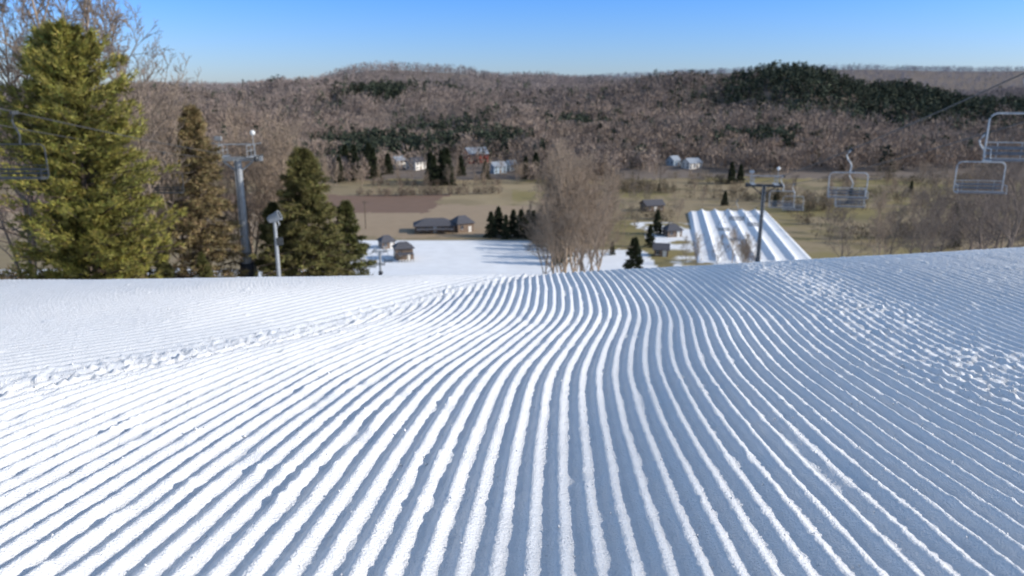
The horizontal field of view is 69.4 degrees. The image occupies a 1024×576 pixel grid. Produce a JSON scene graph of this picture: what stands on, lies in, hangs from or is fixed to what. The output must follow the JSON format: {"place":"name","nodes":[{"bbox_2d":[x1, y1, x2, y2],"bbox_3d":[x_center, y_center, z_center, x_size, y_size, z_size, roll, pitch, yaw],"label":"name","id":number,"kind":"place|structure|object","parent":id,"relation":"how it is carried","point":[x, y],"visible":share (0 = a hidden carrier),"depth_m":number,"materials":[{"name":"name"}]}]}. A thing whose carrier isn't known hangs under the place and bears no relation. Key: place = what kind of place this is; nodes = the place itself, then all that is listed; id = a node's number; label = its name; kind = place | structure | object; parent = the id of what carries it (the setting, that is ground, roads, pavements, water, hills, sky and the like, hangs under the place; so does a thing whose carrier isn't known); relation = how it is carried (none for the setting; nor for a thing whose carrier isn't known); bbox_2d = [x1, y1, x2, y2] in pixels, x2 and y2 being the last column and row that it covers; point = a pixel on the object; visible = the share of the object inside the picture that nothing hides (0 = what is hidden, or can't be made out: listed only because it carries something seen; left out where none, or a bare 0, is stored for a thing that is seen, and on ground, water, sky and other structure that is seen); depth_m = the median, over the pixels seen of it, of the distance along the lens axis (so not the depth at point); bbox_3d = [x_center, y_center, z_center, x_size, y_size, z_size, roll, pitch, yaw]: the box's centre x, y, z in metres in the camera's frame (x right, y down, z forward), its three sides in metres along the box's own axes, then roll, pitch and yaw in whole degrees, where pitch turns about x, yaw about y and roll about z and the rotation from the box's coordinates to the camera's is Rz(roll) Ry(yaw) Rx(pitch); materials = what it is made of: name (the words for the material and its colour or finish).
{"place":"outdoors","nodes":[
{"label":"outdoors","id":0,"kind":"place"},
{"bbox_2d":[0,69,1023,277],"bbox_3d":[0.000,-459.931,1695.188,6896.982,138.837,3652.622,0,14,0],"label":"terrain","id":1,"kind":"structure","parent":0,"point":[395,216],"depth_m":318.81,"materials":[{"name":"plant"}]},
{"bbox_2d":[0,135,48,267],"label":"bare tree","id":2,"kind":"object","parent":1,"relation":"on","point":[7,237],"visible":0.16,"depth_m":60.00,"materials":[{"name":"brown plant"}]},
{"bbox_2d":[0,0,103,274],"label":"bare tree","id":3,"kind":"object","parent":1,"relation":"on","point":[25,209],"visible":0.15,"depth_m":49.38,"materials":[{"name":"brown plant"}]},
{"bbox_2d":[0,0,179,277],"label":"bare tree","id":4,"kind":"object","parent":1,"relation":"on","point":[31,210],"visible":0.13,"depth_m":47.05,"materials":[{"name":"brown plant"}]},
{"bbox_2d":[0,0,183,252],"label":"bare tree","id":5,"kind":"object","parent":1,"relation":"on","point":[116,18],"visible":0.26,"depth_m":47.41,"materials":[{"name":"brown plant"}]},
{"bbox_2d":[0,15,186,279],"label":"white pine","id":6,"kind":"object","parent":1,"relation":"on","point":[70,53],"visible":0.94,"depth_m":40.18,"materials":[{"name":"plant"}]},
{"bbox_2d":[0,0,191,270],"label":"bare tree","id":7,"kind":"object","parent":1,"relation":"on","point":[30,18],"visible":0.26,"depth_m":44.05,"materials":[{"name":"brown plant"}]},
{"bbox_2d":[0,264,261,279],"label":"undergrowth","id":8,"kind":"object","parent":1,"relation":"on","point":[5,276],"visible":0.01,"depth_m":48.72,"materials":[{"name":"brown plant"}]},
{"bbox_2d":[71,0,216,259],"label":"bare tree","id":9,"kind":"object","parent":1,"relation":"on","point":[123,67],"visible":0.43,"depth_m":50.16,"materials":[{"name":"brown plant"}]},
{"bbox_2d":[127,213,170,278],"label":"spruce tree","id":10,"kind":"object","parent":1,"relation":"on","point":[150,271],"visible":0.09,"depth_m":53.01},
{"bbox_2d":[126,125,181,262],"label":"bare tree","id":11,"kind":"object","parent":1,"relation":"on","point":[169,199],"visible":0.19,"depth_m":58.20,"materials":[{"name":"brown plant"}]},
{"bbox_2d":[153,248,176,278],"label":"spruce tree","id":12,"kind":"object","parent":1,"relation":"on","point":[166,269],"visible":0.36,"depth_m":52.05,"materials":[{"name":"plant"}]},
{"bbox_2d":[132,87,209,269],"bbox_3d":[-29.388,-8.083,63.494,8.164,17.737,7.185,-2,15,-8],"label":"bare tree","id":13,"kind":"object","parent":1,"relation":"on","point":[146,111],"visible":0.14,"depth_m":62.53,"materials":[{"name":"brown plant"}]},
{"bbox_2d":[145,105,226,264],"bbox_3d":[-28.633,-7.392,63.980,7.620,16.555,6.706,-5,15,-20],"label":"bare tree","id":14,"kind":"object","parent":1,"relation":"on","point":[174,135],"visible":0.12,"depth_m":61.72,"materials":[{"name":"brown plant"}]},
{"bbox_2d":[147,85,251,241],"bbox_3d":[-27.499,-8.085,63.694,8.436,18.328,7.425,-12,18,-38],"label":"bare tree","id":15,"kind":"object","parent":1,"relation":"on","point":[178,103],"visible":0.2,"depth_m":62.40,"materials":[{"name":"brown plant"}]},
{"bbox_2d":[191,252,213,277],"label":"spruce tree","id":16,"kind":"object","parent":1,"relation":"on","point":[206,272],"visible":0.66,"depth_m":53.15,"materials":[{"name":"plant"}]},
{"bbox_2d":[160,102,257,277],"bbox_3d":[-23.357,-6.123,54.824,6.805,15.124,8.797,5,15,20],"label":"spruce tree","id":17,"kind":"object","parent":1,"relation":"on","point":[191,132],"visible":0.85,"depth_m":54.18,"materials":[{"name":"plant"}]},
{"bbox_2d":[210,130,263,276],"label":"chairlift tower","id":18,"kind":"structure","parent":1,"relation":"on","point":[242,212],"depth_m":56.80,"materials":[{"name":"metal"}]},
{"bbox_2d":[0,125,379,252],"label":"chairlift cable","id":19,"kind":"object","parent":18,"relation":"attached to","point":[123,146],"visible":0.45,"depth_m":38.69,"materials":[{"name":"metal"}]},
{"bbox_2d":[149,151,183,193],"bbox_3d":[-22.747,-7.549,48.476,2.058,2.711,0.761,-2,14,-6],"label":"chairlift chair","id":20,"kind":"object","parent":19,"relation":"hanging from","point":[168,192],"visible":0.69,"depth_m":48.80,"materials":[{"name":"metal"}]},
{"bbox_2d":[0,108,397,253],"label":"chairlift cable","id":21,"kind":"object","parent":18,"relation":"attached to","point":[126,136],"visible":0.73,"depth_m":37.21,"materials":[{"name":"metal"}]},
{"bbox_2d":[0,111,49,179],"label":"chairlift chair","id":22,"kind":"object","parent":21,"relation":"hanging from","point":[13,113],"visible":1,"depth_m":30.19,"materials":[{"name":"metal"}]},
{"bbox_2d":[205,131,277,276],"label":"bare tree","id":23,"kind":"object","parent":1,"relation":"on","point":[228,142],"visible":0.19,"depth_m":66.36,"materials":[{"name":"brown plant"}]},
{"bbox_2d":[204,90,285,276],"bbox_3d":[-21.989,-7.540,61.381,9.350,17.495,9.016,0,14,-1],"label":"bare tree","id":24,"kind":"object","parent":1,"relation":"on","point":[247,179],"visible":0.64,"depth_m":60.52,"materials":[{"name":"brown plant"}]},
{"bbox_2d":[233,104,311,231],"bbox_3d":[-18.979,-6.934,60.518,7.348,15.963,6.467,-6,15,-21],"label":"bare tree","id":25,"kind":"object","parent":1,"relation":"on","point":[287,150],"visible":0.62,"depth_m":59.20,"materials":[{"name":"brown plant"}]},
{"bbox_2d":[267,210,282,276],"bbox_3d":[-15.742,-2.275,51.134,2.035,6.234,1.100,-3,15,-11],"label":"snow gun","id":26,"kind":"object","parent":1,"relation":"on","point":[274,217],"visible":0.62,"depth_m":50.64,"materials":[{"name":"metal"}]},
{"bbox_2d":[254,201,300,276],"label":"spruce tree","id":27,"kind":"object","parent":1,"relation":"on","point":[271,208],"visible":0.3,"depth_m":58.28,"materials":[{"name":"plant"}]},
{"bbox_2d":[224,118,330,243],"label":"bare tree","id":28,"kind":"object","parent":1,"relation":"on","point":[320,160],"visible":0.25,"depth_m":65.76,"materials":[{"name":"brown plant"}]},
{"bbox_2d":[251,130,338,272],"bbox_3d":[-18.567,-6.162,63.890,7.842,14.673,7.562,-5,15,-20],"label":"bare tree","id":29,"kind":"object","parent":1,"relation":"on","point":[323,167],"visible":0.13,"depth_m":63.47,"materials":[{"name":"brown plant"}]},
{"bbox_2d":[249,146,374,276],"bbox_3d":[-15.789,-4.740,57.611,7.906,12.780,9.909,6,16,22],"label":"spruce tree","id":30,"kind":"object","parent":1,"relation":"on","point":[302,177],"visible":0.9,"depth_m":56.35,"materials":[{"name":"plant"}]},
{"bbox_2d":[333,156,345,182],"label":"spruce tree","id":31,"kind":"object","parent":1,"relation":"on","point":[340,167],"visible":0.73,"depth_m":405.11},
{"bbox_2d":[330,199,378,275],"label":"spruce tree","id":32,"kind":"object","parent":1,"relation":"on","point":[348,220],"visible":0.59,"depth_m":60.41,"materials":[{"name":"plant"}]},
{"bbox_2d":[347,151,362,180],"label":"spruce tree","id":33,"kind":"object","parent":1,"relation":"on","point":[355,158],"visible":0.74,"depth_m":414.63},
{"bbox_2d":[365,147,382,178],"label":"spruce tree","id":34,"kind":"object","parent":1,"relation":"on","point":[372,160],"visible":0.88,"depth_m":423.97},
{"bbox_2d":[377,235,396,248],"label":"lift hut","id":35,"kind":"object","parent":1,"relation":"on","point":[388,241],"visible":0.87,"depth_m":228.21,"materials":[{"name":"brown"}]},
{"bbox_2d":[381,152,393,174],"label":"spruce tree","id":36,"kind":"object","parent":1,"relation":"on","point":[387,162],"visible":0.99,"depth_m":440.52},
{"bbox_2d":[392,241,414,261],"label":"lift station","id":37,"kind":"object","parent":1,"relation":"on","point":[403,250],"visible":0.99,"depth_m":211.86,"materials":[{"name":"brown"}]},
{"bbox_2d":[405,155,425,170],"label":"farmhouse","id":38,"kind":"object","parent":1,"relation":"on","point":[419,166],"visible":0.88,"depth_m":458.11,"materials":[{"name":"white"}]},
{"bbox_2d":[355,176,502,195],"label":"field hedgerow","id":39,"kind":"object","parent":1,"relation":"on","point":[411,192],"visible":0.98,"depth_m":356.20,"materials":[{"name":"brown plant"}]},
{"bbox_2d":[426,155,440,185],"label":"spruce tree","id":40,"kind":"object","parent":1,"relation":"on","point":[433,172],"visible":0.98,"depth_m":395.23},
{"bbox_2d":[413,218,456,233],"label":"ski lodge","id":41,"kind":"structure","parent":1,"relation":"on","point":[434,225],"depth_m":255.12,"materials":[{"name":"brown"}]},
{"bbox_2d":[436,149,447,182],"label":"spruce tree","id":42,"kind":"object","parent":1,"relation":"on","point":[442,159],"visible":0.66,"depth_m":402.35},
{"bbox_2d":[440,159,456,185],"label":"spruce tree","id":43,"kind":"object","parent":1,"relation":"on","point":[444,176],"visible":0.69,"depth_m":394.31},
{"bbox_2d":[450,215,474,232],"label":"ski lodge wing","id":44,"kind":"structure","parent":1,"relation":"on","point":[464,223],"depth_m":256.20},
{"bbox_2d":[463,147,488,162],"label":"red barn","id":45,"kind":"structure","parent":1,"relation":"on","point":[486,152],"depth_m":486.58,"materials":[{"name":"metal"}]},
{"bbox_2d":[483,211,497,238],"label":"spruce tree","id":46,"kind":"object","parent":1,"relation":"on","point":[490,225],"visible":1,"depth_m":244.90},
{"bbox_2d":[492,206,505,236],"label":"spruce tree","id":47,"kind":"object","parent":1,"relation":"on","point":[498,220],"visible":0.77,"depth_m":247.37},
{"bbox_2d":[500,214,511,239],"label":"spruce tree","id":48,"kind":"object","parent":1,"relation":"on","point":[505,229],"visible":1,"depth_m":243.85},
{"bbox_2d":[0,111,1021,178],"bbox_3d":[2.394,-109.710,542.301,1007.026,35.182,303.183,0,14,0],"label":"hill evergreens","id":49,"kind":"object","parent":1,"relation":"on","point":[414,142],"visible":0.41,"depth_m":534.56,"materials":[{"name":"green plant"}]},
{"bbox_2d":[0,247,1023,575],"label":"groomed snow","id":50,"kind":"structure","parent":1,"relation":"on","point":[102,509],"depth_m":1.07,"materials":[{"name":"snow"}]},
{"bbox_2d":[0,254,1023,575],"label":"loose snow crumbs","id":51,"kind":"object","parent":50,"relation":"on","point":[602,372],"visible":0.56,"depth_m":1.61,"materials":[{"name":"snow"}]},
{"bbox_2d":[0,109,1023,182],"bbox_3d":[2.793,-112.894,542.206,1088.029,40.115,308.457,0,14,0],"label":"hill forest","id":52,"kind":"object","parent":1,"relation":"on","point":[906,143],"visible":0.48,"depth_m":510.66,"materials":[{"name":"brown plant"}]},
{"bbox_2d":[0,60,1023,136],"bbox_3d":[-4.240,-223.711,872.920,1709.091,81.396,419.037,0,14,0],"label":"hill forest","id":53,"kind":"object","parent":1,"relation":"on","point":[310,93],"visible":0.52,"depth_m":795.19,"materials":[{"name":"brown plant"}]},
{"bbox_2d":[0,63,1023,93],"bbox_3d":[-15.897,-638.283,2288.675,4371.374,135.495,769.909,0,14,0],"label":"hill forest","id":54,"kind":"object","parent":1,"relation":"on","point":[947,69],"visible":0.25,"depth_m":2340.29,"materials":[{"name":"brown plant"}]},
{"bbox_2d":[513,209,528,237],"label":"spruce tree","id":55,"kind":"object","parent":1,"relation":"on","point":[517,222],"visible":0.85,"depth_m":244.74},
{"bbox_2d":[519,199,563,273],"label":"bare tree","id":56,"kind":"object","parent":1,"relation":"on","point":[537,243],"visible":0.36,"depth_m":100.18,"materials":[{"name":"brown plant"}]},
{"bbox_2d":[515,150,569,273],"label":"bare tree","id":57,"kind":"object","parent":1,"relation":"on","point":[548,185],"visible":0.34,"depth_m":97.74,"materials":[{"name":"brown plant"}]},
{"bbox_2d":[530,182,573,273],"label":"bare tree","id":58,"kind":"object","parent":1,"relation":"on","point":[550,232],"visible":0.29,"depth_m":94.35,"materials":[{"name":"brown plant"}]},
{"bbox_2d":[526,147,581,272],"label":"bare tree","id":59,"kind":"object","parent":1,"relation":"on","point":[560,266],"visible":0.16,"depth_m":100.52,"materials":[{"name":"brown plant"}]},
{"bbox_2d":[528,170,587,272],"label":"bare tree","id":60,"kind":"object","parent":1,"relation":"on","point":[548,206],"visible":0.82,"depth_m":88.45,"materials":[{"name":"brown plant"}]},
{"bbox_2d":[94,59,1023,134],"bbox_3d":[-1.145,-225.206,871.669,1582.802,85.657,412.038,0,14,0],"label":"hill evergreens","id":61,"kind":"object","parent":1,"relation":"on","point":[889,92],"visible":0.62,"depth_m":802.32,"materials":[{"name":"green plant"}]},
{"bbox_2d":[532,141,599,272],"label":"bare tree","id":62,"kind":"object","parent":1,"relation":"on","point":[566,261],"visible":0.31,"depth_m":94.09,"materials":[{"name":"brown plant"}]},
{"bbox_2d":[529,128,604,272],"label":"bare tree","id":63,"kind":"object","parent":1,"relation":"on","point":[560,177],"visible":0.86,"depth_m":88.54,"materials":[{"name":"brown plant"}]},
{"bbox_2d":[541,146,610,271],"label":"bare tree","id":64,"kind":"object","parent":1,"relation":"on","point":[575,268],"visible":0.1,"depth_m":100.42,"materials":[{"name":"brown plant"}]},
{"bbox_2d":[552,148,618,271],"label":"bare tree","id":65,"kind":"object","parent":1,"relation":"on","point":[579,260],"visible":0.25,"depth_m":97.15,"materials":[{"name":"brown plant"}]},
{"bbox_2d":[554,173,622,271],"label":"bare tree","id":66,"kind":"object","parent":1,"relation":"on","point":[607,190],"visible":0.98,"depth_m":87.02,"materials":[{"name":"brown plant"}]},
{"bbox_2d":[563,145,622,271],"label":"bare tree","id":67,"kind":"object","parent":1,"relation":"on","point":[590,178],"visible":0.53,"depth_m":93.15,"materials":[{"name":"brown plant"}]},
{"bbox_2d":[581,171,621,270],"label":"bare tree","id":68,"kind":"object","parent":1,"relation":"on","point":[596,258],"visible":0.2,"depth_m":100.10,"materials":[{"name":"brown plant"}]},
{"bbox_2d":[586,158,631,271],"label":"bare tree","id":69,"kind":"object","parent":1,"relation":"on","point":[613,180],"visible":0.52,"depth_m":102.76,"materials":[{"name":"brown plant"}]},
{"bbox_2d":[622,237,643,268],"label":"spruce tree","id":70,"kind":"object","parent":1,"relation":"on","point":[635,255],"visible":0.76,"depth_m":106.77,"materials":[{"name":"plant"}]},
{"bbox_2d":[644,224,654,247],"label":"spruce tree","id":71,"kind":"object","parent":1,"relation":"on","point":[650,236],"visible":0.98,"depth_m":229.43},
{"bbox_2d":[639,199,664,211],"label":"maintenance shed","id":72,"kind":"structure","parent":1,"relation":"on","point":[653,204],"depth_m":303.97,"materials":[{"name":"grey"}]},
{"bbox_2d":[652,210,662,235],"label":"spruce tree","id":73,"kind":"object","parent":1,"relation":"on","point":[656,222],"visible":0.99,"depth_m":250.96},
{"bbox_2d":[653,243,669,256],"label":"tubing hut","id":74,"kind":"object","parent":1,"relation":"on","point":[661,249],"visible":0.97,"depth_m":216.57,"materials":[{"name":"brown"}]},
{"bbox_2d":[662,224,683,236],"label":"tubing hut","id":75,"kind":"object","parent":1,"relation":"on","point":[672,230],"visible":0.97,"depth_m":247.20,"materials":[{"name":"brown"}]},
{"bbox_2d":[692,231,707,264],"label":"bare tree","id":76,"kind":"object","parent":1,"relation":"on","point":[698,244],"visible":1,"depth_m":196.16,"materials":[{"name":"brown plant"}]},
{"bbox_2d":[688,209,810,262],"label":"snow tubing lanes","id":77,"kind":"structure","parent":1,"relation":"on","point":[778,242],"depth_m":245.18,"materials":[{"name":"snow"}]},
{"bbox_2d":[745,167,782,261],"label":"chairlift tower","id":78,"kind":"structure","parent":1,"relation":"on","point":[763,193],"depth_m":84.45,"materials":[{"name":"metal"}]},
{"bbox_2d":[703,73,1023,245],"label":"chairlift cable","id":79,"kind":"object","parent":78,"relation":"attached to","point":[904,126],"visible":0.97,"depth_m":30.68,"materials":[{"name":"metal"}]},
{"bbox_2d":[768,175,794,207],"bbox_3d":[22.623,-8.046,61.772,2.058,2.711,0.761,2,15,9],"label":"chairlift chair","id":80,"kind":"object","parent":79,"relation":"hanging from","point":[784,203],"visible":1,"depth_m":62.12,"materials":[{"name":"metal"}]},
{"bbox_2d":[827,148,868,198],"bbox_3d":[18.743,-6.355,41.043,2.058,2.711,0.761,3,15,13],"label":"chairlift chair","id":81,"kind":"object","parent":79,"relation":"hanging from","point":[846,193],"visible":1,"depth_m":41.26,"materials":[{"name":"metal"}]},
{"bbox_2d":[983,80,1023,161],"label":"chairlift chair","id":82,"kind":"object","parent":79,"relation":"hanging from","point":[1021,148],"visible":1,"depth_m":22.02,"materials":[{"name":"metal"}]},
{"bbox_2d":[717,122,1023,245],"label":"chairlift cable","id":83,"kind":"object","parent":78,"relation":"attached to","point":[903,157],"visible":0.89,"depth_m":41.74,"materials":[{"name":"metal"}]},
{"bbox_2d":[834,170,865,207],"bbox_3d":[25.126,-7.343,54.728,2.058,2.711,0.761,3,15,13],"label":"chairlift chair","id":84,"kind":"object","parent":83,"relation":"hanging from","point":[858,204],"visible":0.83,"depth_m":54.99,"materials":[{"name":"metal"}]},
{"bbox_2d":[953,132,1006,193],"bbox_3d":[21.335,-5.657,33.478,2.058,2.711,0.761,3,15,11],"label":"chairlift chair","id":85,"kind":"object","parent":83,"relation":"hanging from","point":[977,184],"visible":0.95,"depth_m":33.76,"materials":[{"name":"metal"}]},
{"bbox_2d":[521,169,1023,249],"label":"valley brush","id":86,"kind":"object","parent":1,"relation":"on","point":[822,205],"visible":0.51,"depth_m":332.71,"materials":[{"name":"brown plant"}]},
{"bbox_2d":[824,202,872,256],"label":"bare tree","id":87,"kind":"object","parent":1,"relation":"on","point":[840,228],"visible":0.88,"depth_m":119.15,"materials":[{"name":"brown plant"}]},
{"bbox_2d":[858,185,902,254],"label":"bare tree","id":88,"kind":"object","parent":1,"relation":"on","point":[878,207],"visible":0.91,"depth_m":130.17,"materials":[{"name":"brown plant"}]},
{"bbox_2d":[874,204,918,254],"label":"bare tree","id":89,"kind":"object","parent":1,"relation":"on","point":[899,211],"visible":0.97,"depth_m":90.69,"materials":[{"name":"brown plant"}]},
{"bbox_2d":[886,185,944,253],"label":"bare tree","id":90,"kind":"object","parent":1,"relation":"on","point":[912,209],"visible":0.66,"depth_m":96.18,"materials":[{"name":"brown plant"}]},
{"bbox_2d":[902,201,951,252],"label":"bare tree","id":91,"kind":"object","parent":1,"relation":"on","point":[927,227],"visible":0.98,"depth_m":78.49,"materials":[{"name":"brown plant"}]},
{"bbox_2d":[894,163,964,252],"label":"bare tree","id":92,"kind":"object","parent":1,"relation":"on","point":[931,174],"visible":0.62,"depth_m":99.58,"materials":[{"name":"brown plant"}]},
{"bbox_2d":[909,195,961,252],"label":"bare tree","id":93,"kind":"object","parent":1,"relation":"on","point":[939,225],"visible":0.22,"depth_m":135.76,"materials":[{"name":"brown plant"}]},
{"bbox_2d":[899,188,982,252],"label":"bare tree","id":94,"kind":"object","parent":1,"relation":"on","point":[940,222],"visible":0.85,"depth_m":82.43,"materials":[{"name":"brown plant"}]},
{"bbox_2d":[934,181,1005,250],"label":"bare tree","id":95,"kind":"object","parent":1,"relation":"on","point":[965,223],"visible":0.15,"depth_m":121.05,"materials":[{"name":"brown plant"}]},
{"bbox_2d":[941,159,1014,249],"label":"bare tree","id":96,"kind":"object","parent":1,"relation":"on","point":[983,167],"visible":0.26,"depth_m":110.10,"materials":[{"name":"brown plant"}]},
{"bbox_2d":[938,149,1023,248],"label":"bare tree","id":97,"kind":"object","parent":1,"relation":"on","point":[980,233],"visible":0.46,"depth_m":86.57,"materials":[{"name":"brown plant"}]},
{"bbox_2d":[946,163,1022,249],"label":"bare tree","id":98,"kind":"object","parent":1,"relation":"on","point":[980,207],"visible":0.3,"depth_m":97.99,"materials":[{"name":"brown plant"}]},
{"bbox_2d":[946,167,1022,248],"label":"bare tree","id":99,"kind":"object","parent":1,"relation":"on","point":[980,211],"visible":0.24,"depth_m":102.47,"materials":[{"name":"brown plant"}]},
{"bbox_2d":[948,135,1023,247],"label":"bare tree","id":100,"kind":"object","parent":1,"relation":"on","point":[1006,195],"visible":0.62,"depth_m":73.80,"materials":[{"name":"brown plant"}]},
{"bbox_2d":[950,149,1023,248],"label":"bare tree","id":101,"kind":"object","parent":1,"relation":"on","point":[992,226],"visible":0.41,"depth_m":80.29,"materials":[{"name":"brown plant"}]},
{"bbox_2d":[968,150,1023,247],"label":"bare tree","id":102,"kind":"object","parent":1,"relation":"on","point":[1002,244],"visible":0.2,"depth_m":90.50,"materials":[{"name":"brown plant"}]},
{"bbox_2d":[973,151,1023,247],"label":"bare tree","id":103,"kind":"object","parent":1,"relation":"on","point":[1014,211],"visible":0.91,"depth_m":70.80,"materials":[{"name":"brown plant"}]},
{"bbox_2d":[0,0,1023,85],"label":"sky","id":104,"kind":"structure","parent":0,"point":[232,41],"materials":[{"name":"blue"}]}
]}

